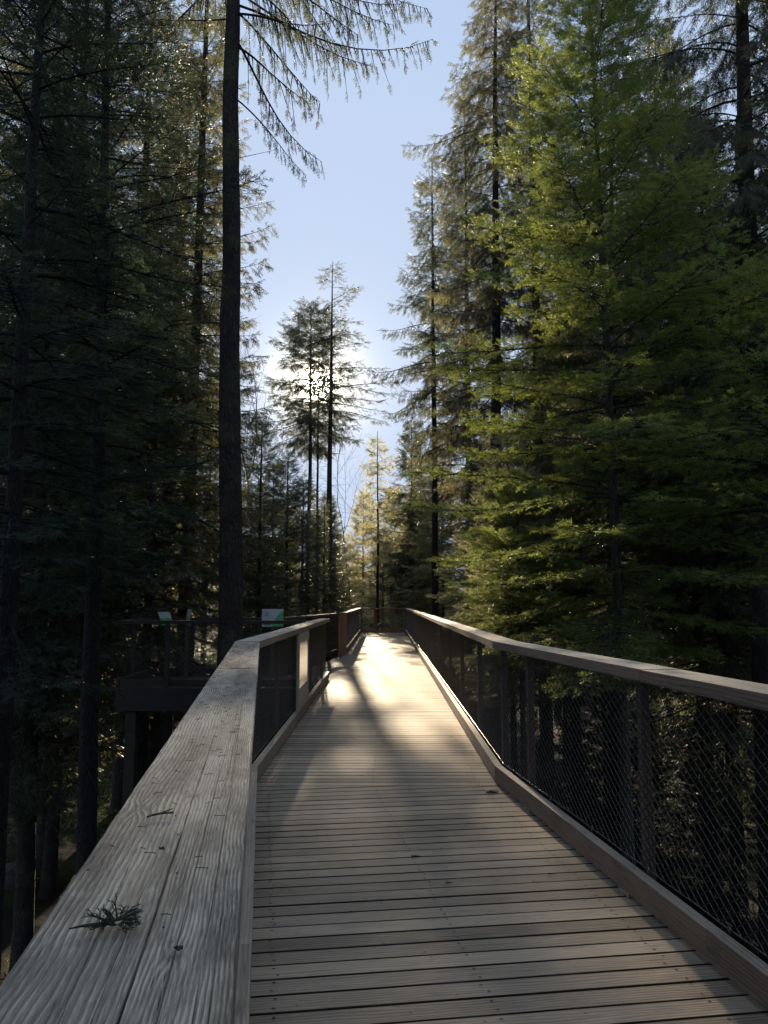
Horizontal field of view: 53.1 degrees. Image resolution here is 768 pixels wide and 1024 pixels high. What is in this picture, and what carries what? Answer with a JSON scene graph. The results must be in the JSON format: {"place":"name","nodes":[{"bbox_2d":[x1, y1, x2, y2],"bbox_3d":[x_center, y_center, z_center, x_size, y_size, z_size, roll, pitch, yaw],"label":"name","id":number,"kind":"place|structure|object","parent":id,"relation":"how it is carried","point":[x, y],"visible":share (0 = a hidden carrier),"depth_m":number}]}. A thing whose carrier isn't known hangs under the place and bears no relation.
{"place":"outdoors","nodes":[
{"label":"outdoors","id":0,"kind":"place"},
{"bbox_2d":[0,601,758,1023],"bbox_3d":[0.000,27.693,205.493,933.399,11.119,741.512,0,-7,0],"label":"ground","id":1,"kind":"structure","parent":0,"point":[66,865],"depth_m":23.35},
{"bbox_2d":[5,861,59,893],"bbox_3d":[-8.913,9.058,19.031,1.705,0.908,1.128,0,-7,0],"label":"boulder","id":2,"kind":"object","parent":1,"relation":"on","point":[10,876],"visible":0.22,"depth_m":18.70},
{"bbox_2d":[0,2,87,483],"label":"spruce tree","id":3,"kind":"object","parent":1,"relation":"on","point":[1,138],"visible":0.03,"depth_m":23.74},
{"bbox_2d":[0,355,110,698],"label":"spruce tree","id":4,"kind":"object","parent":1,"relation":"on","point":[25,593],"depth_m":27.97},
{"bbox_2d":[0,0,164,860],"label":"spruce tree","id":5,"kind":"object","parent":1,"relation":"on","point":[12,66],"visible":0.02,"depth_m":22.37},
{"bbox_2d":[0,199,175,900],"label":"spruce tree","id":6,"kind":"object","parent":1,"relation":"on","point":[48,888],"visible":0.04,"depth_m":18.71},
{"bbox_2d":[49,505,138,750],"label":"spruce tree","id":7,"kind":"object","parent":1,"relation":"on","point":[78,696],"depth_m":36.19},
{"bbox_2d":[0,43,199,973],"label":"spruce tree","id":8,"kind":"object","parent":1,"relation":"on","point":[26,761],"visible":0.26,"depth_m":15.08},
{"bbox_2d":[0,0,205,893],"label":"spruce tree","id":9,"kind":"object","parent":1,"relation":"on","point":[40,829],"visible":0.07,"depth_m":20.42},
{"bbox_2d":[0,0,236,973],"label":"fir tree","id":10,"kind":"object","parent":1,"relation":"on","point":[15,464],"visible":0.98,"depth_m":9.86},
{"bbox_2d":[0,0,273,875],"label":"fir tree","id":11,"kind":"object","parent":1,"relation":"on","point":[87,766],"visible":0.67,"depth_m":12.17},
{"bbox_2d":[15,187,260,803],"bbox_3d":[-5.810,0.862,19.089,6.053,18.597,4.766,-1,-7,12],"label":"spruce tree","id":12,"kind":"object","parent":1,"relation":"on","point":[143,745],"visible":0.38,"depth_m":18.96},
{"bbox_2d":[85,0,219,815],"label":"spruce tree","id":13,"kind":"object","parent":1,"relation":"on","point":[116,802],"visible":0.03,"depth_m":27.96},
{"bbox_2d":[112,485,206,719],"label":"fir tree","id":14,"kind":"object","parent":1,"relation":"on","point":[175,635],"visible":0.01,"depth_m":36.83},
{"bbox_2d":[78,41,280,767],"bbox_3d":[-7.061,-2.574,25.040,7.804,26.729,7.654,-4,-8,37],"label":"spruce tree","id":15,"kind":"object","parent":1,"relation":"on","point":[153,753],"visible":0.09,"depth_m":24.78},
{"bbox_2d":[109,0,282,731],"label":"spruce tree","id":16,"kind":"object","parent":1,"relation":"on","point":[198,240],"visible":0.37,"depth_m":23.57},
{"bbox_2d":[194,369,247,674],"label":"spruce tree","id":17,"kind":"object","parent":1,"relation":"on","point":[205,646],"visible":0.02,"depth_m":64.89},
{"bbox_2d":[115,655,343,806],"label":"side platform","id":18,"kind":"structure","parent":1,"relation":"on","point":[170,700],"depth_m":13.17},
{"bbox_2d":[114,618,157,685],"bbox_3d":[-4.670,2.802,14.473,0.180,1.561,2.002,0,-7,0],"label":"railing","id":19,"kind":"object","parent":18,"relation":"attached to","point":[133,663],"visible":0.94,"depth_m":14.46},
{"bbox_2d":[157,612,173,670],"bbox_3d":[-4.291,2.606,15.060,0.313,1.286,0.322,0,-7,0],"label":"info sign","id":20,"kind":"object","parent":18,"relation":"on","point":[164,615],"visible":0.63,"depth_m":15.10},
{"bbox_2d":[184,609,190,678],"bbox_3d":[-3.838,2.576,15.022,0.133,1.337,0.141,0,-7,0],"label":"info sign","id":21,"kind":"object","parent":18,"relation":"on","point":[187,644],"visible":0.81,"depth_m":15.02},
{"bbox_2d":[120,620,306,712],"bbox_3d":[-2.955,2.669,13.322,3.192,1.561,0.180,0,-7,0],"label":"railing","id":22,"kind":"object","parent":18,"relation":"attached to","point":[166,682],"visible":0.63,"depth_m":13.31},
{"bbox_2d":[160,618,283,674],"bbox_3d":[-3.295,2.936,15.626,2.492,1.561,0.180,0,-7,0],"label":"railing","id":23,"kind":"object","parent":18,"relation":"on","point":[191,671],"visible":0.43,"depth_m":15.62},
{"bbox_2d":[262,609,283,676],"bbox_3d":[-2.197,2.584,15.118,0.432,1.342,0.174,0,-7,0],"label":"info sign","id":24,"kind":"object","parent":18,"relation":"on","point":[272,614],"visible":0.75,"depth_m":15.17},
{"bbox_2d":[280,613,339,674],"bbox_3d":[-1.724,3.276,18.568,0.968,1.561,6.083,0,-7,0],"label":"railing","id":25,"kind":"object","parent":18,"relation":"on","point":[328,654],"visible":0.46,"depth_m":19.21},
{"bbox_2d":[194,479,291,745],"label":"spruce tree","id":26,"kind":"object","parent":1,"relation":"on","point":[215,589],"visible":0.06,"depth_m":32.59},
{"bbox_2d":[199,313,320,534],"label":"bare tree","id":27,"kind":"object","parent":1,"relation":"on","point":[246,469],"visible":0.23,"depth_m":35.06},
{"bbox_2d":[211,424,313,750],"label":"spruce tree","id":28,"kind":"object","parent":1,"relation":"on","point":[258,602],"visible":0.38,"depth_m":25.93},
{"bbox_2d":[243,458,317,737],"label":"spruce tree","id":29,"kind":"object","parent":1,"relation":"on","point":[283,479],"visible":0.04,"depth_m":36.03},
{"bbox_2d":[128,0,438,666],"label":"spruce tree","id":30,"kind":"object","parent":1,"relation":"on","point":[230,622],"visible":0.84,"depth_m":13.34},
{"bbox_2d":[243,447,342,732],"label":"spruce tree","id":31,"kind":"object","parent":1,"relation":"on","point":[300,528],"visible":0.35,"depth_m":29.84},
{"bbox_2d":[264,470,349,743],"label":"spruce tree","id":32,"kind":"object","parent":1,"relation":"on","point":[320,545],"visible":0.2,"depth_m":33.84},
{"bbox_2d":[252,296,363,554],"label":"spruce tree","id":33,"kind":"object","parent":1,"relation":"on","point":[298,345],"visible":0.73,"depth_m":46.76},
{"bbox_2d":[283,347,349,609],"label":"spruce tree","id":34,"kind":"object","parent":1,"relation":"on","point":[317,480],"visible":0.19,"depth_m":50.73},
{"bbox_2d":[281,501,361,720],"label":"spruce tree","id":35,"kind":"object","parent":1,"relation":"on","point":[337,535],"visible":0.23,"depth_m":35.72},
{"bbox_2d":[269,382,381,643],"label":"bare tree","id":36,"kind":"object","parent":1,"relation":"on","point":[339,484],"visible":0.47,"depth_m":50.76},
{"bbox_2d":[305,487,349,612],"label":"spruce tree","id":37,"kind":"object","parent":1,"relation":"on","point":[336,506],"visible":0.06,"depth_m":64.13},
{"bbox_2d":[275,262,406,659],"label":"spruce tree","id":38,"kind":"object","parent":1,"relation":"on","point":[329,463],"visible":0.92,"depth_m":45.73},
{"bbox_2d":[318,551,364,659],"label":"fir tree","id":39,"kind":"object","parent":1,"relation":"on","point":[340,596],"depth_m":56.10},
{"bbox_2d":[331,534,372,658],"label":"spruce tree","id":40,"kind":"object","parent":1,"relation":"on","point":[350,569],"visible":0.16,"depth_m":53.58},
{"bbox_2d":[336,486,390,632],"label":"spruce tree","id":41,"kind":"object","parent":1,"relation":"on","point":[361,505],"visible":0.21,"depth_m":57.83},
{"bbox_2d":[353,554,388,628],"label":"fir tree","id":42,"kind":"object","parent":1,"relation":"on","point":[361,578],"visible":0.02,"depth_m":60.99},
{"bbox_2d":[354,535,397,632],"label":"spruce tree","id":43,"kind":"object","parent":1,"relation":"on","point":[371,590],"visible":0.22,"depth_m":49.32},
{"bbox_2d":[1,773,750,978],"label":"undergrowth","id":44,"kind":"object","parent":1,"relation":"on","point":[97,815],"visible":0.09,"depth_m":25.18},
{"bbox_2d":[355,431,407,632],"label":"spruce tree","id":45,"kind":"object","parent":1,"relation":"on","point":[369,529],"visible":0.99,"depth_m":41.08},
{"bbox_2d":[363,483,407,632],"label":"spruce tree","id":46,"kind":"object","parent":1,"relation":"on","point":[384,526],"visible":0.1,"depth_m":55.80},
{"bbox_2d":[369,417,447,616],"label":"spruce tree","id":47,"kind":"object","parent":1,"relation":"on","point":[401,559],"visible":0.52,"depth_m":43.71},
{"bbox_2d":[383,479,448,632],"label":"spruce tree","id":48,"kind":"object","parent":1,"relation":"on","point":[407,562],"visible":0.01,"depth_m":47.97},
{"bbox_2d":[383,490,453,665],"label":"fir tree","id":49,"kind":"object","parent":1,"relation":"on","point":[408,537],"visible":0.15,"depth_m":43.48},
{"bbox_2d":[363,153,489,674],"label":"spruce tree","id":50,"kind":"object","parent":1,"relation":"on","point":[426,392],"visible":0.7,"depth_m":31.88},
{"bbox_2d":[385,460,485,700],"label":"spruce tree","id":51,"kind":"object","parent":1,"relation":"on","point":[425,567],"visible":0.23,"depth_m":40.53},
{"bbox_2d":[401,89,521,729],"bbox_3d":[3.641,-3.502,33.660,6.299,31.972,6.354,-5,-8,37],"label":"spruce tree","id":52,"kind":"object","parent":1,"relation":"on","point":[450,532],"visible":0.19,"depth_m":33.66},
{"bbox_2d":[426,439,532,734],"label":"fir tree","id":53,"kind":"object","parent":1,"relation":"on","point":[454,579],"visible":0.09,"depth_m":27.60},
{"bbox_2d":[483,699,509,768],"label":"fir tree","id":54,"kind":"object","parent":1,"relation":"on","point":[486,737],"visible":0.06,"depth_m":25.06},
{"bbox_2d":[395,0,605,763],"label":"spruce tree","id":55,"kind":"object","parent":1,"relation":"on","point":[491,294],"visible":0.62,"depth_m":23.91},
{"bbox_2d":[250,633,767,1023],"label":"boardwalk","id":56,"kind":"structure","parent":1,"relation":"on","point":[528,945],"depth_m":3.90},
{"bbox_2d":[0,618,329,1023],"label":"railing","id":57,"kind":"object","parent":56,"relation":"attached to","point":[145,972],"visible":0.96,"depth_m":0.96},
{"bbox_2d":[69,894,142,934],"bbox_3d":[-0.283,0.412,0.798,0.074,0.030,0.069,0,-7,0],"label":"lichen tuft","id":58,"kind":"object","parent":57,"relation":"on","point":[110,920],"visible":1,"depth_m":0.79},
{"bbox_2d":[147,808,173,817],"bbox_3d":[-0.348,0.468,1.196,0.037,0.008,0.025,0,-7,0],"label":"twig","id":59,"kind":"object","parent":57,"relation":"on","point":[160,813],"visible":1,"depth_m":1.20},
{"bbox_2d":[87,644,254,928],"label":"dry needles","id":60,"kind":"object","parent":57,"relation":"on","point":[163,927],"visible":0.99,"depth_m":1.68},
{"bbox_2d":[173,945,182,950],"bbox_3d":[-0.197,0.418,0.738,0.009,0.004,0.006,0,-7,0],"label":"bud scale","id":61,"kind":"object","parent":57,"relation":"on","point":[178,948],"visible":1,"depth_m":0.74},
{"bbox_2d":[338,608,360,656],"bbox_3d":[-1.181,4.520,29.121,0.245,1.616,15.105,0,-7,0],"label":"railing","id":62,"kind":"object","parent":56,"relation":"attached to","point":[345,625],"visible":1,"depth_m":23.20},
{"bbox_2d":[361,608,405,632],"bbox_3d":[-0.046,5.398,36.724,2.504,1.619,0.197,0,-7,0],"label":"railing","id":63,"kind":"object","parent":56,"relation":"attached to","point":[376,630],"visible":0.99,"depth_m":36.72},
{"bbox_2d":[267,729,705,1021],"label":"fallen needles","id":64,"kind":"object","parent":56,"relation":"on","point":[395,852],"visible":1,"depth_m":4.60},
{"bbox_2d":[405,608,767,1010],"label":"railing","id":65,"kind":"object","parent":56,"relation":"attached to","point":[743,968],"visible":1,"depth_m":4.12},
{"bbox_2d":[437,431,587,776],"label":"fir tree","id":66,"kind":"object","parent":1,"relation":"on","point":[487,493],"visible":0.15,"depth_m":19.66},
{"bbox_2d":[443,465,596,784],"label":"fir tree","id":67,"kind":"object","parent":1,"relation":"on","point":[507,490],"visible":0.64,"depth_m":16.57},
{"bbox_2d":[458,0,605,797],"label":"spruce tree","id":68,"kind":"object","parent":1,"relation":"on","point":[532,5],"visible":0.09,"depth_m":26.05},
{"bbox_2d":[517,710,570,816],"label":"fir tree","id":69,"kind":"object","parent":1,"relation":"on","point":[539,749],"visible":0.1,"depth_m":21.51},
{"bbox_2d":[536,772,558,992],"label":"fir tree","id":70,"kind":"object","parent":1,"relation":"on","point":[544,789],"visible":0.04,"depth_m":15.82},
{"bbox_2d":[469,458,626,803],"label":"fir tree","id":71,"kind":"object","parent":1,"relation":"on","point":[574,590],"visible":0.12,"depth_m":20.39},
{"bbox_2d":[505,364,596,773],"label":"spruce tree","id":72,"kind":"object","parent":1,"relation":"on","point":[562,670],"depth_m":38.64},
{"bbox_2d":[501,174,633,792],"bbox_3d":[8.889,-1.748,36.057,8.074,29.869,8.512,-4,-7,24],"label":"spruce tree","id":73,"kind":"object","parent":1,"relation":"on","point":[552,473],"visible":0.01,"depth_m":35.40},
{"bbox_2d":[539,672,618,852],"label":"fir tree","id":74,"kind":"object","parent":1,"relation":"on","point":[570,718],"visible":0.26,"depth_m":17.88},
{"bbox_2d":[399,0,767,896],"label":"fir tree","id":75,"kind":"object","parent":1,"relation":"on","point":[589,58],"visible":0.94,"depth_m":12.32},
{"bbox_2d":[519,127,657,821],"bbox_3d":[8.337,-1.774,29.447,7.593,28.092,8.005,1,-6,-23],"label":"spruce tree","id":76,"kind":"object","parent":1,"relation":"on","point":[576,386],"visible":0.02,"depth_m":30.25},
{"bbox_2d":[489,74,742,853],"bbox_3d":[6.376,-1.252,22.473,7.303,25.016,7.164,4,-6,-23],"label":"spruce tree","id":77,"kind":"object","parent":1,"relation":"on","point":[578,508],"visible":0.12,"depth_m":22.20},
{"bbox_2d":[568,685,675,897],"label":"fir tree","id":78,"kind":"object","parent":1,"relation":"on","point":[605,773],"visible":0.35,"depth_m":16.49},
{"bbox_2d":[624,559,640,702],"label":"fir tree","id":79,"kind":"object","parent":1,"relation":"on","point":[632,628],"depth_m":54.02},
{"bbox_2d":[551,7,730,854],"bbox_3d":[9.455,-2.615,25.261,8.234,28.893,7.810,4,-5,-21],"label":"spruce tree","id":80,"kind":"object","parent":1,"relation":"on","point":[649,54],"visible":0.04,"depth_m":25.78},
{"bbox_2d":[621,311,678,775],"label":"spruce tree","id":81,"kind":"object","parent":1,"relation":"on","point":[675,768],"visible":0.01,"depth_m":38.09},
{"bbox_2d":[610,693,701,888],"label":"fir tree","id":82,"kind":"object","parent":1,"relation":"on","point":[656,713],"visible":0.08,"depth_m":20.50},
{"bbox_2d":[611,700,702,905],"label":"fir tree","id":83,"kind":"object","parent":1,"relation":"on","point":[658,821],"visible":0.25,"depth_m":17.47},
{"bbox_2d":[569,30,764,929],"bbox_3d":[8.136,-1.144,20.431,6.814,24.444,6.726,4,-8,-34],"label":"spruce tree","id":84,"kind":"object","parent":1,"relation":"on","point":[674,562],"visible":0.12,"depth_m":19.73},
{"bbox_2d":[568,234,767,586],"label":"fir tree","id":85,"kind":"object","parent":1,"relation":"on","point":[725,409],"visible":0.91,"depth_m":11.15},
{"bbox_2d":[574,0,767,1012],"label":"spruce tree","id":86,"kind":"object","parent":1,"relation":"on","point":[751,203],"visible":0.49,"depth_m":15.72},
{"bbox_2d":[582,115,767,954],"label":"spruce tree","id":87,"kind":"object","parent":1,"relation":"on","point":[727,668],"visible":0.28,"depth_m":17.82},
{"bbox_2d":[625,360,750,787],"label":"spruce tree","id":88,"kind":"object","parent":1,"relation":"on","point":[681,666],"depth_m":34.11},
{"bbox_2d":[659,379,752,787],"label":"spruce tree","id":89,"kind":"object","parent":1,"relation":"on","point":[719,723],"visible":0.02,"depth_m":29.72},
{"bbox_2d":[656,709,758,980],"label":"fir tree","id":90,"kind":"object","parent":1,"relation":"on","point":[704,794],"visible":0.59,"depth_m":15.60},
{"bbox_2d":[688,596,752,767],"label":"fir tree","id":91,"kind":"object","parent":1,"relation":"on","point":[742,722],"depth_m":36.85},
{"bbox_2d":[685,724,756,881],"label":"fir tree","id":92,"kind":"object","parent":1,"relation":"on","point":[721,859],"visible":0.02,"depth_m":22.81},
{"bbox_2d":[700,2,767,521],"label":"spruce tree","id":93,"kind":"object","parent":1,"relation":"on","point":[753,67],"visible":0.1,"depth_m":16.27},
{"bbox_2d":[720,715,757,876],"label":"fir tree","id":94,"kind":"object","parent":1,"relation":"on","point":[749,857],"visible":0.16,"depth_m":22.37},
{"bbox_2d":[711,161,767,528],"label":"spruce tree","id":95,"kind":"object","parent":1,"relation":"on","point":[728,369],"depth_m":27.98},
{"bbox_2d":[0,0,767,594],"label":"sky","id":96,"kind":"structure","parent":0,"point":[356,217]}
]}

